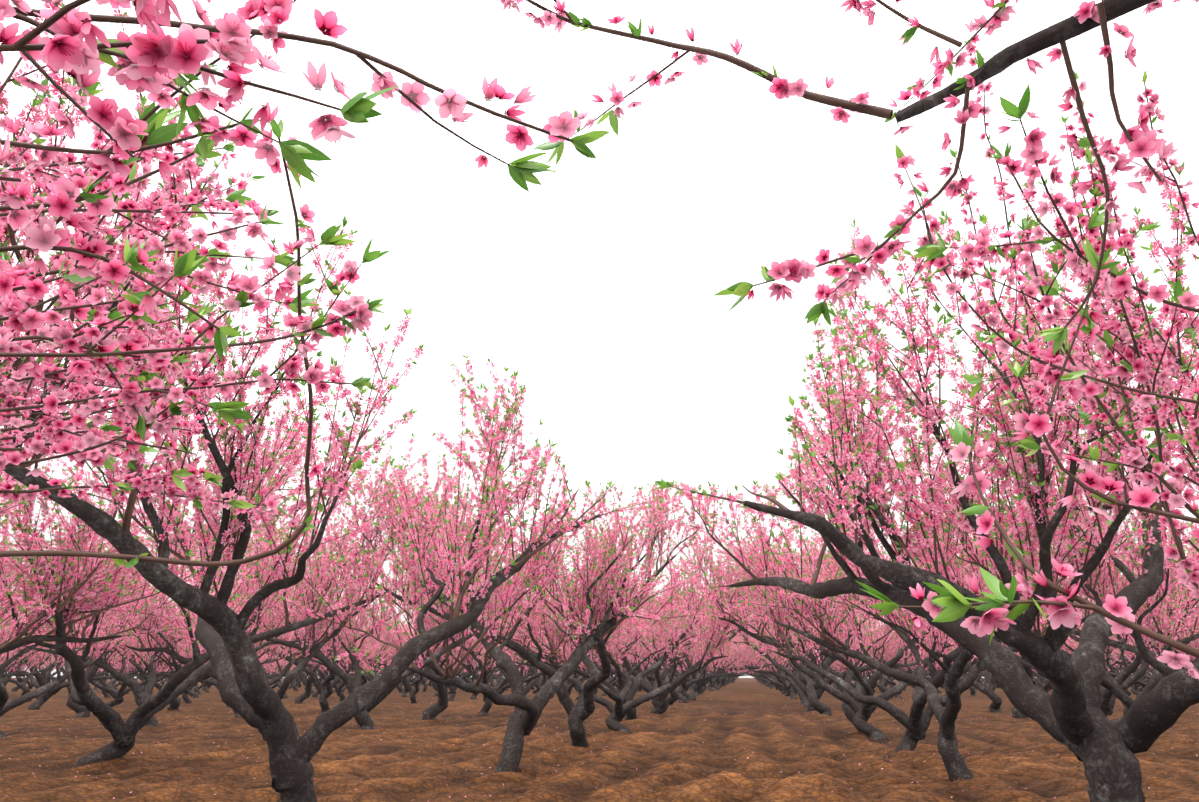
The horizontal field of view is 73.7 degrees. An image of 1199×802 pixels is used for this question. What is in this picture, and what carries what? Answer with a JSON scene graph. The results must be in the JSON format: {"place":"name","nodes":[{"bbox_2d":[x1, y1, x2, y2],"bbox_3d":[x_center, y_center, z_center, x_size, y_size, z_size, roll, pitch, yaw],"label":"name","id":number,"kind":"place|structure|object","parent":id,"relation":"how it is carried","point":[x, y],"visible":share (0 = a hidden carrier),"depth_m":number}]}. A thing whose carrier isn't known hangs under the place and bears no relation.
{"place":"outdoors","nodes":[
{"label":"outdoors","id":0,"kind":"place"},
{"bbox_2d":[0,696,1196,801],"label":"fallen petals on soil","id":1,"kind":"structure","parent":0,"point":[554,750],"depth_m":8.75},
{"bbox_2d":[0,678,1198,801],"bbox_3d":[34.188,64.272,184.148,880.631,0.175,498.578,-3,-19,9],"label":"soil","id":2,"kind":"structure","parent":0,"point":[667,761],"depth_m":8.45},
{"bbox_2d":[11,676,22,690],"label":"peach tree","id":3,"kind":"object","parent":2,"relation":"on","point":[16,688],"depth_m":46.67},
{"bbox_2d":[0,649,49,695],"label":"peach tree","id":4,"kind":"object","parent":2,"relation":"on","point":[23,687],"depth_m":34.07},
{"bbox_2d":[2,636,49,684],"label":"peach tree","id":5,"kind":"object","parent":2,"relation":"on","point":[4,680],"visible":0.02,"depth_m":24.56},
{"bbox_2d":[0,588,53,673],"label":"peach tree","id":6,"kind":"object","parent":2,"relation":"on","point":[18,656],"visible":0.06,"depth_m":15.04},
{"bbox_2d":[0,619,63,676],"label":"peach tree","id":7,"kind":"object","parent":2,"relation":"on","point":[17,662],"visible":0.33,"depth_m":20.18},
{"bbox_2d":[1,647,62,698],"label":"peach tree","id":8,"kind":"object","parent":2,"relation":"on","point":[35,684],"depth_m":30.51},
{"bbox_2d":[1,658,65,691],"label":"peach tree","id":9,"kind":"object","parent":2,"relation":"on","point":[30,685],"visible":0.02,"depth_m":43.42},
{"bbox_2d":[3,653,70,694],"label":"peach tree","id":10,"kind":"object","parent":2,"relation":"on","point":[52,677],"visible":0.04,"depth_m":36.27},
{"bbox_2d":[0,525,99,652],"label":"peach tree","id":11,"kind":"object","parent":2,"relation":"on","point":[2,588],"visible":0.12,"depth_m":9.30},
{"bbox_2d":[0,541,155,737],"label":"peach tree","id":12,"kind":"object","parent":2,"relation":"on","point":[5,706],"visible":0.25,"depth_m":12.45},
{"bbox_2d":[41,649,119,696],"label":"peach tree","id":13,"kind":"object","parent":2,"relation":"on","point":[104,693],"visible":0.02,"depth_m":33.11},
{"bbox_2d":[4,590,184,709],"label":"peach tree","id":14,"kind":"object","parent":2,"relation":"on","point":[39,702],"visible":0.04,"depth_m":21.03},
{"bbox_2d":[49,608,153,681],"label":"peach tree","id":15,"kind":"object","parent":2,"relation":"on","point":[63,670],"depth_m":26.86},
{"bbox_2d":[62,664,142,693],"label":"peach tree","id":16,"kind":"object","parent":2,"relation":"on","point":[119,682],"depth_m":39.26},
{"bbox_2d":[38,606,191,706],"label":"peach tree","id":17,"kind":"object","parent":2,"relation":"on","point":[115,694],"depth_m":23.20},
{"bbox_2d":[66,529,178,716],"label":"peach tree","id":18,"kind":"object","parent":2,"relation":"on","point":[90,673],"depth_m":17.63},
{"bbox_2d":[0,325,261,653],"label":"peach tree","id":19,"kind":"object","parent":2,"relation":"on","point":[80,603],"visible":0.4,"depth_m":6.84},
{"bbox_2d":[108,649,203,694],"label":"peach tree","id":20,"kind":"object","parent":2,"relation":"on","point":[157,680],"visible":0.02,"depth_m":29.80},
{"bbox_2d":[114,611,205,709],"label":"peach tree","id":21,"kind":"object","parent":2,"relation":"on","point":[175,704],"visible":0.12,"depth_m":19.88},
{"bbox_2d":[126,633,208,702],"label":"peach tree","id":22,"kind":"object","parent":2,"relation":"on","point":[185,697],"depth_m":26.05},
{"bbox_2d":[0,586,356,726],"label":"peach tree","id":23,"kind":"object","parent":2,"relation":"on","point":[140,697],"visible":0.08,"depth_m":14.10},
{"bbox_2d":[115,611,276,706],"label":"peach tree","id":24,"kind":"object","parent":2,"relation":"on","point":[212,682],"visible":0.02,"depth_m":22.62},
{"bbox_2d":[188,662,207,697],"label":"peach tree","id":25,"kind":"object","parent":2,"relation":"on","point":[192,694],"depth_m":32.35},
{"bbox_2d":[0,427,430,767],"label":"peach tree","id":26,"kind":"object","parent":2,"relation":"on","point":[185,677],"visible":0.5,"depth_m":7.97},
{"bbox_2d":[182,648,263,694],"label":"peach tree","id":27,"kind":"object","parent":2,"relation":"on","point":[196,688],"depth_m":38.88},
{"bbox_2d":[69,515,406,740],"bbox_3d":[-5.182,3.221,11.359,4.100,3.382,3.840,15,-24,-37],"label":"peach tree","id":28,"kind":"object","parent":2,"relation":"on","point":[316,646],"visible":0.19,"depth_m":10.95},
{"bbox_2d":[159,589,331,717],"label":"peach tree","id":29,"kind":"object","parent":2,"relation":"on","point":[282,673],"visible":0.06,"depth_m":17.27},
{"bbox_2d":[257,635,288,664],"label":"peach tree","id":30,"kind":"object","parent":2,"relation":"on","point":[269,659],"depth_m":30.63},
{"bbox_2d":[260,646,294,688],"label":"peach tree","id":31,"kind":"object","parent":2,"relation":"on","point":[275,685],"visible":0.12,"depth_m":37.55},
{"bbox_2d":[258,635,299,697],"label":"peach tree","id":32,"kind":"object","parent":2,"relation":"on","point":[278,682],"depth_m":32.16},
{"bbox_2d":[259,647,303,675],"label":"peach tree","id":33,"kind":"object","parent":2,"relation":"on","point":[273,667],"visible":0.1,"depth_m":35.67},
{"bbox_2d":[269,648,308,690],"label":"peach tree","id":34,"kind":"object","parent":2,"relation":"on","point":[294,685],"depth_m":47.11},
{"bbox_2d":[0,0,609,567],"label":"peach tree","id":35,"kind":"object","parent":2,"relation":"on","point":[154,60],"visible":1,"depth_m":0.91},
{"bbox_2d":[234,592,377,712],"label":"peach tree","id":36,"kind":"object","parent":2,"relation":"on","point":[323,697],"visible":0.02,"depth_m":19.25},
{"bbox_2d":[288,600,346,703],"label":"peach tree","id":37,"kind":"object","parent":2,"relation":"on","point":[306,694],"depth_m":25.59},
{"bbox_2d":[304,662,342,692],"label":"peach tree","id":38,"kind":"object","parent":2,"relation":"on","point":[320,678],"visible":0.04,"depth_m":42.13},
{"bbox_2d":[0,1,663,801],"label":"peach tree","id":39,"kind":"object","parent":2,"relation":"on","point":[248,693],"visible":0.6,"depth_m":3.92},
{"bbox_2d":[310,656,365,696],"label":"peach tree","id":40,"kind":"object","parent":2,"relation":"on","point":[315,694],"depth_m":34.31},
{"bbox_2d":[271,614,407,685],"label":"peach tree","id":41,"kind":"object","parent":2,"relation":"on","point":[380,648],"visible":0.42,"depth_m":21.95},
{"bbox_2d":[282,607,417,700],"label":"peach tree","id":42,"kind":"object","parent":2,"relation":"on","point":[340,689],"visible":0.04,"depth_m":28.05},
{"bbox_2d":[320,660,380,692],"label":"peach tree","id":43,"kind":"object","parent":2,"relation":"on","point":[366,667],"visible":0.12,"depth_m":43.98},
{"bbox_2d":[176,554,559,729],"bbox_3d":[-3.519,3.898,13.369,5.588,3.398,4.274,-8,-21,22],"label":"peach tree","id":44,"kind":"object","parent":2,"relation":"on","point":[364,720],"visible":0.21,"depth_m":13.70},
{"bbox_2d":[339,611,440,681],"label":"peach tree","id":45,"kind":"object","parent":2,"relation":"on","point":[368,677],"visible":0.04,"depth_m":32.41},
{"bbox_2d":[344,613,451,703],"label":"peach tree","id":46,"kind":"object","parent":2,"relation":"on","point":[416,689],"visible":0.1,"depth_m":24.73},
{"bbox_2d":[383,662,423,692],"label":"peach tree","id":47,"kind":"object","parent":2,"relation":"on","point":[399,687],"depth_m":42.99},
{"bbox_2d":[383,653,426,696],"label":"peach tree","id":48,"kind":"object","parent":2,"relation":"on","point":[405,690],"visible":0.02,"depth_m":34.14},
{"bbox_2d":[371,533,466,719],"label":"peach tree","id":49,"kind":"object","parent":2,"relation":"on","point":[434,710],"visible":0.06,"depth_m":15.77},
{"bbox_2d":[422,664,466,691],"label":"peach tree","id":50,"kind":"object","parent":2,"relation":"on","point":[425,685],"depth_m":45.54},
{"bbox_2d":[411,636,478,695],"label":"peach tree","id":51,"kind":"object","parent":2,"relation":"on","point":[435,694],"depth_m":36.70},
{"bbox_2d":[423,658,487,693],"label":"peach tree","id":52,"kind":"object","parent":2,"relation":"on","point":[453,667],"depth_m":39.30},
{"bbox_2d":[413,633,519,698],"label":"peach tree","id":53,"kind":"object","parent":2,"relation":"on","point":[474,695],"visible":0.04,"depth_m":30.27},
{"bbox_2d":[438,637,515,700],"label":"peach tree","id":54,"kind":"object","parent":2,"relation":"on","point":[452,689],"visible":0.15,"depth_m":28.21},
{"bbox_2d":[253,452,728,772],"bbox_3d":[-0.841,1.849,7.301,3.924,3.388,4.960,-4,-19,11],"label":"peach tree","id":55,"kind":"object","parent":2,"relation":"on","point":[524,717],"visible":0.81,"depth_m":7.12},
{"bbox_2d":[458,638,545,690],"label":"peach tree","id":56,"kind":"object","parent":2,"relation":"on","point":[496,687],"depth_m":33.67},
{"bbox_2d":[436,595,600,714],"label":"peach tree","id":57,"kind":"object","parent":2,"relation":"on","point":[487,705],"visible":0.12,"depth_m":18.76},
{"bbox_2d":[474,600,565,693],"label":"peach tree","id":58,"kind":"object","parent":2,"relation":"on","point":[530,685],"depth_m":22.02},
{"bbox_2d":[334,469,709,747],"bbox_3d":[-0.799,2.492,9.335,4.388,3.452,5.074,7,-20,-20],"label":"peach tree","id":59,"kind":"object","parent":2,"relation":"on","point":[580,711],"visible":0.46,"depth_m":8.59},
{"bbox_2d":[498,640,546,693],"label":"peach tree","id":60,"kind":"object","parent":2,"relation":"on","point":[537,687],"visible":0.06,"depth_m":38.90},
{"bbox_2d":[519,651,548,678],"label":"peach tree","id":61,"kind":"object","parent":2,"relation":"on","point":[525,675],"depth_m":36.78},
{"bbox_2d":[510,608,619,689],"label":"peach tree","id":62,"kind":"object","parent":2,"relation":"on","point":[539,684],"visible":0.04,"depth_m":24.81},
{"bbox_2d":[506,602,635,694],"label":"peach tree","id":63,"kind":"object","parent":2,"relation":"on","point":[571,686],"depth_m":27.30},
{"bbox_2d":[511,611,657,699],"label":"peach tree","id":64,"kind":"object","parent":2,"relation":"on","point":[579,691],"depth_m":29.66},
{"bbox_2d":[444,550,766,733],"bbox_3d":[-0.234,3.906,13.025,4.778,3.100,5.507,-11,-22,30],"label":"peach tree","id":65,"kind":"object","parent":2,"relation":"on","point":[618,710],"visible":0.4,"depth_m":13.09},
{"bbox_2d":[570,648,655,695],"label":"peach tree","id":66,"kind":"object","parent":2,"relation":"on","point":[612,683],"depth_m":35.57},
{"bbox_2d":[582,647,653,694],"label":"peach tree","id":67,"kind":"object","parent":2,"relation":"on","point":[595,692],"depth_m":33.30},
{"bbox_2d":[579,651,661,690],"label":"peach tree","id":68,"kind":"object","parent":2,"relation":"on","point":[616,684],"depth_m":37.91},
{"bbox_2d":[533,578,733,720],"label":"peach tree","id":69,"kind":"object","parent":2,"relation":"on","point":[631,714],"visible":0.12,"depth_m":16.42},
{"bbox_2d":[582,580,694,705],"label":"peach tree","id":70,"kind":"object","parent":2,"relation":"on","point":[672,698],"visible":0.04,"depth_m":23.13},
{"bbox_2d":[609,580,698,706],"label":"peach tree","id":71,"kind":"object","parent":2,"relation":"on","point":[645,679],"visible":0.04,"depth_m":21.11},
{"bbox_2d":[567,532,767,713],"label":"peach tree","id":72,"kind":"object","parent":2,"relation":"on","point":[662,704],"visible":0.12,"depth_m":17.73},
{"bbox_2d":[641,609,725,697],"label":"peach tree","id":73,"kind":"object","parent":2,"relation":"on","point":[685,694],"visible":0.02,"depth_m":31.79},
{"bbox_2d":[653,644,726,694],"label":"peach tree","id":74,"kind":"object","parent":2,"relation":"on","point":[699,692],"visible":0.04,"depth_m":38.58},
{"bbox_2d":[637,627,755,695],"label":"peach tree","id":75,"kind":"object","parent":2,"relation":"on","point":[698,688],"visible":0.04,"depth_m":35.38},
{"bbox_2d":[641,602,765,702],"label":"peach tree","id":76,"kind":"object","parent":2,"relation":"on","point":[684,685],"visible":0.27,"depth_m":27.58},
{"bbox_2d":[679,649,732,691],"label":"peach tree","id":77,"kind":"object","parent":2,"relation":"on","point":[693,663],"visible":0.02,"depth_m":40.33},
{"bbox_2d":[678,653,740,690],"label":"peach tree","id":78,"kind":"object","parent":2,"relation":"on","point":[710,684],"depth_m":46.03},
{"bbox_2d":[640,579,787,700],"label":"peach tree","id":79,"kind":"object","parent":2,"relation":"on","point":[693,689],"visible":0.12,"depth_m":29.58},
{"bbox_2d":[695,657,742,691],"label":"peach tree","id":80,"kind":"object","parent":2,"relation":"on","point":[704,687],"visible":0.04,"depth_m":43.76},
{"bbox_2d":[706,636,753,689],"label":"peach tree","id":81,"kind":"object","parent":2,"relation":"on","point":[716,682],"visible":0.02,"depth_m":52.24},
{"bbox_2d":[739,663,778,689],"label":"peach tree","id":82,"kind":"object","parent":2,"relation":"on","point":[749,674],"visible":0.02,"depth_m":51.89},
{"bbox_2d":[727,617,802,698],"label":"peach tree","id":83,"kind":"object","parent":2,"relation":"on","point":[793,692],"visible":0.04,"depth_m":31.19},
{"bbox_2d":[745,641,795,693],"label":"peach tree","id":84,"kind":"object","parent":2,"relation":"on","point":[783,691],"visible":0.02,"depth_m":39.59},
{"bbox_2d":[730,631,813,699],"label":"peach tree","id":85,"kind":"object","parent":2,"relation":"on","point":[787,678],"visible":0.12,"depth_m":29.76},
{"bbox_2d":[752,654,795,689],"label":"peach tree","id":86,"kind":"object","parent":2,"relation":"on","point":[794,673],"visible":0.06,"depth_m":38.21},
{"bbox_2d":[750,604,823,703],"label":"peach tree","id":87,"kind":"object","parent":2,"relation":"on","point":[803,696],"depth_m":25.89},
{"bbox_2d":[734,636,844,695],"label":"peach tree","id":88,"kind":"object","parent":2,"relation":"on","point":[784,686],"visible":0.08,"depth_m":34.17},
{"bbox_2d":[724,597,889,707],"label":"peach tree","id":89,"kind":"object","parent":2,"relation":"on","point":[800,685],"visible":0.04,"depth_m":23.70},
{"bbox_2d":[704,544,929,711],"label":"peach tree","id":90,"kind":"object","parent":2,"relation":"on","point":[821,690],"visible":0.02,"depth_m":20.02},
{"bbox_2d":[667,507,967,739],"bbox_3d":[3.482,3.502,12.469,4.579,3.562,5.841,-10,-21,27],"label":"peach tree","id":91,"kind":"object","parent":2,"relation":"on","point":[863,713],"visible":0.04,"depth_m":12.42},
{"bbox_2d":[748,528,890,715],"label":"peach tree","id":92,"kind":"object","parent":2,"relation":"on","point":[815,703],"visible":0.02,"depth_m":17.65},
{"bbox_2d":[697,533,978,723],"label":"peach tree","id":93,"kind":"object","parent":2,"relation":"on","point":[849,712],"visible":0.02,"depth_m":14.83},
{"bbox_2d":[499,0,1198,678],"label":"peach tree","id":94,"kind":"object","parent":2,"relation":"on","point":[1051,364],"visible":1,"depth_m":1.00},
{"bbox_2d":[810,626,900,691],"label":"peach tree","id":95,"kind":"object","parent":2,"relation":"on","point":[882,686],"visible":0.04,"depth_m":34.18},
{"bbox_2d":[834,652,901,692],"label":"peach tree","id":96,"kind":"object","parent":2,"relation":"on","point":[873,690],"depth_m":38.82},
{"bbox_2d":[841,640,927,693],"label":"peach tree","id":97,"kind":"object","parent":2,"relation":"on","point":[880,689],"depth_m":35.83},
{"bbox_2d":[836,636,936,698],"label":"peach tree","id":98,"kind":"object","parent":2,"relation":"on","point":[892,683],"visible":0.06,"depth_m":30.99},
{"bbox_2d":[852,622,952,687],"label":"peach tree","id":99,"kind":"object","parent":2,"relation":"on","point":[904,658],"visible":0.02,"depth_m":27.97},
{"bbox_2d":[860,620,975,686],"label":"peach tree","id":100,"kind":"object","parent":2,"relation":"on","point":[896,668],"visible":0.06,"depth_m":24.92},
{"bbox_2d":[713,486,1134,752],"bbox_3d":[3.631,2.665,9.842,5.091,3.415,4.918,-15,-24,37],"label":"peach tree","id":101,"kind":"object","parent":2,"relation":"on","point":[916,722],"visible":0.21,"depth_m":9.29},
{"bbox_2d":[655,149,1198,801],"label":"peach tree","id":102,"kind":"object","parent":2,"relation":"on","point":[1069,713],"visible":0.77,"depth_m":3.62},
{"bbox_2d":[855,616,1002,711],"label":"peach tree","id":103,"kind":"object","parent":2,"relation":"on","point":[992,695],"visible":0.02,"depth_m":20.02},
{"bbox_2d":[712,408,1151,781],"bbox_3d":[2.210,1.737,6.645,4.468,3.015,3.917,-16,-25,39],"label":"peach tree","id":104,"kind":"object","parent":2,"relation":"on","point":[956,766],"visible":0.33,"depth_m":6.57},
{"bbox_2d":[882,612,1006,683],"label":"peach tree","id":105,"kind":"object","parent":2,"relation":"on","point":[974,661],"visible":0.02,"depth_m":22.96},
{"bbox_2d":[912,659,976,695],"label":"peach tree","id":106,"kind":"object","parent":2,"relation":"on","point":[972,690],"depth_m":35.67},
{"bbox_2d":[954,523,1092,718],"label":"peach tree","id":107,"kind":"object","parent":2,"relation":"on","point":[1016,713],"depth_m":16.83},
{"bbox_2d":[1013,639,1075,682],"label":"peach tree","id":108,"kind":"object","parent":2,"relation":"on","point":[1039,675],"visible":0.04,"depth_m":26.78},
{"bbox_2d":[1014,613,1105,692],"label":"peach tree","id":109,"kind":"object","parent":2,"relation":"on","point":[1046,686],"depth_m":27.46},
{"bbox_2d":[933,517,1198,714],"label":"peach tree","id":110,"kind":"object","parent":2,"relation":"on","point":[1110,684],"depth_m":11.75},
{"bbox_2d":[951,521,1198,716],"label":"peach tree","id":111,"kind":"object","parent":2,"relation":"on","point":[1124,680],"visible":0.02,"depth_m":13.95},
{"bbox_2d":[990,435,1198,675],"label":"peach tree","id":112,"kind":"object","parent":2,"relation":"on","point":[1140,647],"visible":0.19,"depth_m":8.98},
{"bbox_2d":[1068,597,1144,677],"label":"peach tree","id":113,"kind":"object","parent":2,"relation":"on","point":[1132,658],"visible":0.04,"depth_m":21.35},
{"bbox_2d":[1111,648,1130,695],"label":"peach tree","id":114,"kind":"object","parent":2,"relation":"on","point":[1127,691],"depth_m":29.91},
{"bbox_2d":[1105,649,1151,694],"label":"peach tree","id":115,"kind":"object","parent":2,"relation":"on","point":[1135,687],"visible":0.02,"depth_m":37.28},
{"bbox_2d":[1061,601,1198,713],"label":"peach tree","id":116,"kind":"object","parent":2,"relation":"on","point":[1195,645],"visible":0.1,"depth_m":19.09},
{"bbox_2d":[1074,599,1198,667],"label":"peach tree","id":117,"kind":"object","parent":2,"relation":"on","point":[1178,636],"visible":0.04,"depth_m":17.03},
{"bbox_2d":[1113,615,1192,672],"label":"peach tree","id":118,"kind":"object","parent":2,"relation":"on","point":[1150,669],"depth_m":27.71},
{"bbox_2d":[1163,590,1198,630],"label":"peach tree","id":119,"kind":"object","parent":2,"relation":"on","point":[1194,615],"visible":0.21,"depth_m":14.10},
{"bbox_2d":[0,0,1198,677],"label":"sky","id":120,"kind":"structure","parent":0,"point":[596,283]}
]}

